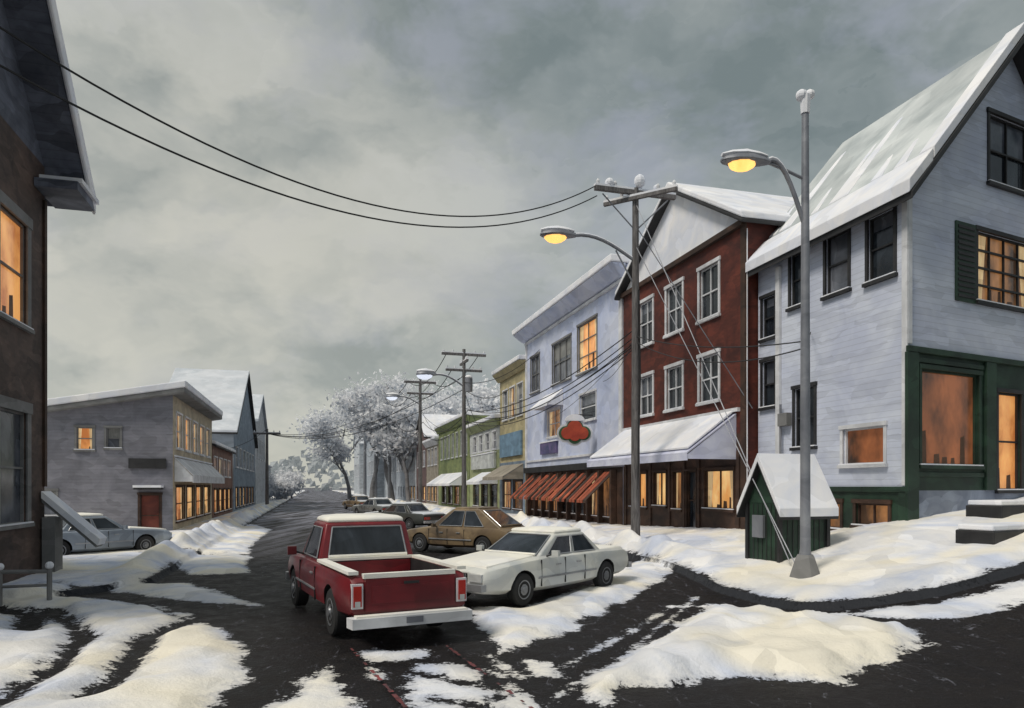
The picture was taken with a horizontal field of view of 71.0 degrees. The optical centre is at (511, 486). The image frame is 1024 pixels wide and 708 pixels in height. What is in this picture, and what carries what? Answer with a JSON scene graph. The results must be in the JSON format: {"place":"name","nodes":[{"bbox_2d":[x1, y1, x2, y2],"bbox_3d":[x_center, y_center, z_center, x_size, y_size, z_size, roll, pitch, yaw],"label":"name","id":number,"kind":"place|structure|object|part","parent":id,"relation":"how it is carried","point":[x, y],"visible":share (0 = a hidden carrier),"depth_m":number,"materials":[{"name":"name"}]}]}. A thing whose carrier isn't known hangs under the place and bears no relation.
{"place":"outdoors","nodes":[
{"label":"outdoors","id":0,"kind":"place"},
{"bbox_2d":[0,488,1023,707],"bbox_3d":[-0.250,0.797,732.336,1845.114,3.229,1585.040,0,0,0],"label":"ground","id":1,"kind":"structure","parent":0,"point":[925,612],"depth_m":11.23,"materials":[{"name":"white snow"}]},
{"bbox_2d":[0,0,43,583],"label":"walls","id":2,"kind":"structure","parent":1,"relation":"on","point":[21,164],"depth_m":17.53,"materials":[{"name":"brown brick"}]},
{"bbox_2d":[3,0,95,214],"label":"roof","id":3,"kind":"structure","parent":2,"relation":"on","point":[36,24],"depth_m":17.70,"materials":[{"name":"wood"}]},
{"bbox_2d":[0,174,106,571],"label":"windows","id":4,"kind":"structure","parent":2,"relation":"attached to","point":[62,192],"depth_m":17.70,"materials":[{"name":"orange glass"}]},
{"bbox_2d":[0,562,53,606],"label":"pipe railing","id":5,"kind":"object","parent":1,"relation":"on","point":[49,566],"visible":0.94,"depth_m":14.46,"materials":[{"name":"grey metal"}]},
{"bbox_2d":[56,513,172,554],"bbox_3d":[-14.404,1.635,24.594,2.290,1.491,5.055,0,0,34],"label":"parked sedan","id":6,"kind":"object","parent":1,"relation":"on","point":[117,535],"visible":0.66,"depth_m":24.36,"materials":[{"name":"blue paint"}]},
{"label":"car windows","id":7,"kind":"part","parent":6,"relation":"part of","materials":[{"name":"grey glass"}]},
{"bbox_2d":[44,380,224,530],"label":"grey corner shop","id":8,"kind":"structure","parent":1,"relation":"on","point":[140,456],"depth_m":35.65,"materials":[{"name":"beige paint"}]},
{"bbox_2d":[44,411,224,527],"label":"windows","id":9,"kind":"structure","parent":8,"relation":"in","point":[149,503],"depth_m":36.53,"materials":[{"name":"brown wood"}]},
{"bbox_2d":[212,440,236,517],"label":"russet shop","id":10,"kind":"structure","parent":1,"relation":"on","point":[222,465],"depth_m":55.94,"materials":[{"name":"brown brick"}]},
{"bbox_2d":[214,456,231,514],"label":"windows","id":11,"kind":"structure","parent":10,"relation":"in","point":[220,490],"depth_m":55.95,"materials":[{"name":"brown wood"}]},
{"bbox_2d":[212,386,254,511],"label":"walls","id":12,"kind":"structure","parent":1,"relation":"on","point":[242,478],"depth_m":72.61,"materials":[{"name":"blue wood"}]},
{"bbox_2d":[170,368,257,447],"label":"roof","id":13,"kind":"structure","parent":12,"relation":"on","point":[224,391],"depth_m":70.87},
{"bbox_2d":[235,446,253,508],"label":"windows","id":14,"kind":"structure","parent":12,"relation":"attached to","point":[247,488],"depth_m":73.84,"materials":[{"name":"grey glass"}]},
{"bbox_2d":[255,408,264,504],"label":"walls","id":15,"kind":"structure","parent":1,"relation":"on","point":[260,479],"depth_m":95.88,"materials":[{"name":"grey wood"}]},
{"bbox_2d":[252,394,267,431],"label":"roof","id":16,"kind":"structure","parent":15,"relation":"on","point":[258,403],"depth_m":94.57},
{"bbox_2d":[257,437,264,461],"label":"windows","id":17,"kind":"structure","parent":15,"relation":"attached to","point":[261,451],"depth_m":97.38,"materials":[{"name":"grey glass"}]},
{"bbox_2d":[253,429,280,504],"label":"utility pole","id":18,"kind":"object","parent":1,"relation":"on","point":[266,433],"visible":0.94,"depth_m":77.14,"materials":[{"name":"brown wood"}]},
{"bbox_2d":[269,473,292,499],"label":"frosted tree","id":19,"kind":"object","parent":1,"relation":"on","point":[271,477],"visible":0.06,"depth_m":119.37,"materials":[{"name":"grey plant"}]},
{"bbox_2d":[269,475,299,499],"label":"frosted tree","id":20,"kind":"object","parent":1,"relation":"on","point":[284,488],"visible":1,"depth_m":112.71,"materials":[{"name":"grey plant"}]},
{"bbox_2d":[271,464,310,497],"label":"frosted tree","id":21,"kind":"object","parent":1,"relation":"on","point":[293,476],"visible":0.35,"depth_m":132.05,"materials":[{"name":"white plant"}]},
{"bbox_2d":[270,450,353,490],"bbox_3d":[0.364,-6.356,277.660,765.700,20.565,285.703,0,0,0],"label":"distant trees","id":22,"kind":"object","parent":1,"relation":"on","point":[293,461],"visible":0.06,"depth_m":341.40,"materials":[{"name":"white plant"}]},
{"bbox_2d":[286,385,368,498],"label":"frosted tree","id":23,"kind":"object","parent":1,"relation":"on","point":[339,452],"visible":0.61,"depth_m":137.46,"materials":[{"name":"white plant"}]},
{"bbox_2d":[342,495,368,508],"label":"parked sedan","id":24,"kind":"object","parent":1,"relation":"on","point":[353,500],"visible":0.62,"depth_m":73.16,"materials":[{"name":"brown metal"}]},
{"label":"car windows","id":25,"kind":"part","parent":24,"relation":"part of","materials":[{"name":"grey glass"}]},
{"bbox_2d":[353,435,366,494],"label":"building","id":26,"kind":"structure","parent":1,"relation":"on","point":[358,478],"depth_m":177.94,"materials":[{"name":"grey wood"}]},
{"bbox_2d":[363,441,366,494],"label":"utility pole","id":27,"kind":"object","parent":1,"relation":"on","point":[364,482],"visible":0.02,"depth_m":157.89,"materials":[{"name":"wood"}]},
{"bbox_2d":[330,400,411,497],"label":"frosted tree","id":28,"kind":"object","parent":1,"relation":"on","point":[372,485],"visible":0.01,"depth_m":126.79,"materials":[{"name":"grey plant"}]},
{"bbox_2d":[350,498,392,512],"bbox_3d":[-10.595,1.613,55.994,2.290,1.491,5.455,0,0,-38],"label":"parked sedan","id":29,"kind":"object","parent":1,"relation":"on","point":[373,504],"visible":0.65,"depth_m":55.16,"materials":[{"name":"grey paint"}]},
{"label":"car windows","id":30,"kind":"part","parent":29,"relation":"part of","materials":[{"name":"grey glass"}]},
{"bbox_2d":[367,442,383,496],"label":"walls","id":31,"kind":"structure","parent":1,"relation":"on","point":[380,483],"depth_m":149.34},
{"bbox_2d":[368,461,373,475],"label":"windows","id":32,"kind":"structure","parent":31,"relation":"attached to","point":[369,468],"depth_m":165.15,"materials":[{"name":"grey glass"}]},
{"bbox_2d":[374,444,376,497],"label":"utility pole","id":33,"kind":"object","parent":1,"relation":"on","point":[376,479],"visible":0.02,"depth_m":130.93,"materials":[{"name":"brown wood"}]},
{"bbox_2d":[285,513,471,635],"bbox_3d":[-2.716,1.442,13.153,2.360,1.877,5.655,0,0,-27],"label":"pickup truck","id":34,"kind":"object","parent":1,"relation":"on","point":[356,571],"visible":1,"depth_m":11.51,"materials":[{"name":"red paint"}]},
{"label":"car windows","id":35,"kind":"part","parent":34,"relation":"part of","materials":[{"name":"black glass"}]},
{"bbox_2d":[325,369,433,499],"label":"frosted tree","id":36,"kind":"object","parent":1,"relation":"on","point":[360,397],"visible":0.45,"depth_m":104.96,"materials":[{"name":"white plant"}]},
{"bbox_2d":[383,385,393,498],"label":"utility pole","id":37,"kind":"object","parent":1,"relation":"on","point":[389,480],"visible":0.11,"depth_m":106.84,"materials":[{"name":"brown wood"}]},
{"bbox_2d":[384,454,395,498],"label":"walls","id":38,"kind":"structure","parent":1,"relation":"on","point":[393,477],"depth_m":131.28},
{"bbox_2d":[396,456,405,500],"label":"walls","id":39,"kind":"structure","parent":1,"relation":"on","point":[400,478],"depth_m":119.20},
{"bbox_2d":[397,460,404,498],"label":"windows","id":40,"kind":"structure","parent":39,"relation":"attached to","point":[400,491],"depth_m":118.94,"materials":[{"name":"grey glass"}]},
{"bbox_2d":[352,390,451,501],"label":"frosted tree","id":41,"kind":"object","parent":1,"relation":"on","point":[390,441],"visible":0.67,"depth_m":101.37,"materials":[{"name":"white plant"}]},
{"bbox_2d":[366,502,445,529],"bbox_3d":[-5.994,1.584,39.495,5.455,1.491,2.290,0,0,40],"label":"parked sedan","id":42,"kind":"object","parent":1,"relation":"on","point":[412,514],"visible":0.38,"depth_m":38.13,"materials":[{"name":"paint"}]},
{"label":"car windows","id":43,"kind":"part","parent":42,"relation":"part of","materials":[{"name":"grey glass"}]},
{"bbox_2d":[386,378,435,502],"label":"utility pole","id":44,"kind":"object","parent":1,"relation":"on","point":[394,396],"visible":0.95,"depth_m":76.06,"materials":[{"name":"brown wood"}]},
{"bbox_2d":[406,448,416,501],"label":"walls","id":45,"kind":"structure","parent":1,"relation":"on","point":[412,479],"depth_m":102.67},
{"bbox_2d":[409,457,414,499],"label":"windows","id":46,"kind":"structure","parent":45,"relation":"attached to","point":[411,470],"depth_m":105.65,"materials":[{"name":"grey glass"}]},
{"bbox_2d":[417,433,428,502],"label":"walls","id":47,"kind":"structure","parent":1,"relation":"on","point":[424,476],"depth_m":93.42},
{"bbox_2d":[417,450,424,500],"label":"windows","id":48,"kind":"structure","parent":47,"relation":"attached to","point":[422,486],"depth_m":94.27,"materials":[{"name":"grey glass"}]},
{"bbox_2d":[415,414,456,437],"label":"roof","id":49,"kind":"structure","parent":47,"relation":"on","point":[436,419],"depth_m":95.04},
{"bbox_2d":[427,444,438,504],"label":"walls","id":50,"kind":"structure","parent":1,"relation":"on","point":[432,472],"depth_m":86.41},
{"bbox_2d":[422,436,438,447],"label":"roof","id":51,"kind":"structure","parent":50,"relation":"on","point":[427,443],"depth_m":86.11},
{"bbox_2d":[427,446,436,502],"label":"windows","id":52,"kind":"structure","parent":50,"relation":"attached to","point":[428,494],"depth_m":87.89,"materials":[{"name":"grey glass"}]},
{"bbox_2d":[350,645,533,707],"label":"road marking","id":53,"kind":"object","parent":1,"relation":"on","point":[397,698],"visible":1,"depth_m":8.53,"materials":[{"name":"red paint"}]},
{"bbox_2d":[416,349,485,506],"bbox_3d":[-4.540,-3.884,53.941,5.149,12.900,2.356,0,0,0],"label":"utility pole","id":54,"kind":"object","parent":1,"relation":"on","point":[424,374],"visible":1,"depth_m":53.91,"materials":[{"name":"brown wood"}]},
{"bbox_2d":[0,26,810,560],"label":"overhead wires","id":55,"kind":"object","parent":54,"relation":"attached to","point":[442,386],"visible":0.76,"depth_m":19.91,"materials":[{"name":"black rubber"}]},
{"bbox_2d":[422,372,480,414],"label":"frosted tree","id":56,"kind":"object","parent":1,"relation":"on","point":[447,403],"visible":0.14,"depth_m":107.47,"materials":[{"name":"white plant"}]},
{"bbox_2d":[439,417,471,506],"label":"walls","id":57,"kind":"structure","parent":1,"relation":"on","point":[453,465],"depth_m":74.06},
{"bbox_2d":[427,430,466,506],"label":"windows","id":58,"kind":"structure","parent":57,"relation":"attached to","point":[444,481],"depth_m":73.42,"materials":[{"name":"grey glass"}]},
{"bbox_2d":[434,412,499,433],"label":"roof","id":59,"kind":"structure","parent":57,"relation":"on","point":[448,424],"depth_m":69.85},
{"bbox_2d":[407,506,524,551],"bbox_3d":[-1.694,1.550,26.196,5.055,1.659,2.340,0,0,33],"label":"parked hatchback","id":60,"kind":"object","parent":1,"relation":"on","point":[487,527],"visible":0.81,"depth_m":25.31,"materials":[{"name":"brown metal"}]},
{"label":"car windows","id":61,"kind":"part","parent":60,"relation":"part of","materials":[{"name":"grey glass"}]},
{"bbox_2d":[443,374,499,418],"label":"frosted tree","id":62,"kind":"object","parent":1,"relation":"on","point":[486,401],"visible":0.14,"depth_m":89.48,"materials":[{"name":"white plant"}]},
{"bbox_2d":[470,426,499,508],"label":"walls","id":63,"kind":"structure","parent":1,"relation":"on","point":[473,473],"depth_m":59.59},
{"bbox_2d":[466,429,497,506],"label":"windows","id":64,"kind":"structure","parent":63,"relation":"attached to","point":[486,460],"depth_m":60.10,"materials":[{"name":"glass"}]},
{"bbox_2d":[466,414,500,435],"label":"roof","id":65,"kind":"structure","parent":63,"relation":"on","point":[474,429],"depth_m":59.41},
{"bbox_2d":[500,369,525,513],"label":"walls","id":66,"kind":"structure","parent":1,"relation":"on","point":[519,425],"depth_m":52.10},
{"bbox_2d":[483,380,522,510],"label":"windows","id":67,"kind":"structure","parent":66,"relation":"attached to","point":[510,444],"depth_m":51.74,"materials":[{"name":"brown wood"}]},
{"bbox_2d":[492,355,525,382],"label":"roof","id":68,"kind":"structure","parent":66,"relation":"on","point":[511,365],"depth_m":51.23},
{"bbox_2d":[444,526,631,605],"bbox_3d":[0.523,1.645,16.027,2.290,1.471,5.455,0,0,40],"label":"parked sedan","id":69,"kind":"object","parent":1,"relation":"on","point":[518,565],"visible":0.77,"depth_m":15.24,"materials":[{"name":"beige paint"}]},
{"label":"car windows","id":70,"kind":"part","parent":69,"relation":"part of","materials":[{"name":"grey glass"}]},
{"bbox_2d":[526,285,622,524],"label":"walls","id":71,"kind":"structure","parent":1,"relation":"on","point":[604,426],"depth_m":38.83,"materials":[{"name":"white wood"}]},
{"bbox_2d":[510,277,622,524],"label":"windows","id":72,"kind":"structure","parent":71,"relation":"attached to","point":[549,496],"depth_m":39.19,"materials":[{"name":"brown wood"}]},
{"bbox_2d":[512,254,631,342],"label":"roof","id":73,"kind":"structure","parent":71,"relation":"on","point":[605,273],"depth_m":38.06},
{"bbox_2d":[557,414,592,445],"bbox_3d":[3.226,-2.870,36.408,1.907,1.620,0.459,0,0,-10],"label":"hanging shop sign","id":74,"kind":"object","parent":71,"relation":"attached to","point":[574,430],"visible":1,"depth_m":36.29,"materials":[{"name":"red wood"}]},
{"bbox_2d":[540,174,677,535],"bbox_3d":[3.412,-4.236,25.050,4.893,13.472,1.511,0,0,0],"label":"utility pole","id":75,"kind":"object","parent":1,"relation":"on","point":[560,234],"visible":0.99,"depth_m":25.17,"materials":[{"name":"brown wood"}]},
{"bbox_2d":[623,195,777,528],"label":"walls","id":76,"kind":"structure","parent":1,"relation":"on","point":[684,226],"depth_m":27.21,"materials":[{"name":"red brick"}]},
{"bbox_2d":[587,220,747,528],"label":"windows","id":77,"kind":"structure","parent":76,"relation":"attached to","point":[678,439],"depth_m":26.81,"materials":[{"name":"white wood"}]},
{"bbox_2d":[614,182,793,300],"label":"roof","id":78,"kind":"structure","parent":76,"relation":"on","point":[753,207],"depth_m":26.82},
{"bbox_2d":[720,89,819,578],"bbox_3d":[5.682,-3.204,15.791,2.296,11.035,0.778,0,0,0],"label":"street lamp","id":79,"kind":"object","parent":1,"relation":"on","point":[745,160],"visible":0.95,"depth_m":15.72,"materials":[{"name":"metal"}]},
{"bbox_2d":[737,453,838,562],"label":"green shed","id":80,"kind":"structure","parent":1,"relation":"on","point":[776,477],"depth_m":17.50,"materials":[{"name":"paint"}]},
{"bbox_2d":[758,59,1023,527],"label":"walls","id":81,"kind":"structure","parent":1,"relation":"on","point":[856,353],"depth_m":19.41,"materials":[{"name":"white paint"}]},
{"bbox_2d":[745,22,1023,276],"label":"roof","id":82,"kind":"structure","parent":81,"relation":"on","point":[889,160],"depth_m":20.25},
{"bbox_2d":[758,107,1023,530],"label":"windows","id":83,"kind":"structure","parent":81,"relation":"attached to","point":[947,418],"depth_m":19.80,"materials":[{"name":"black glass"}]},
{"bbox_2d":[775,198,1023,520],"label":"trim","id":84,"kind":"structure","parent":81,"relation":"attached to","point":[965,291],"depth_m":18.87,"materials":[{"name":"green paint"}]},
{"bbox_2d":[956,499,1023,544],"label":"stone steps","id":85,"kind":"structure","parent":1,"relation":"on","point":[986,533],"depth_m":15.36,"materials":[{"name":"grey stone"}]},
{"bbox_2d":[47,0,1023,487],"label":"sky","id":86,"kind":"structure","parent":0,"point":[441,107],"materials":[{"name":"grey"}]}
]}

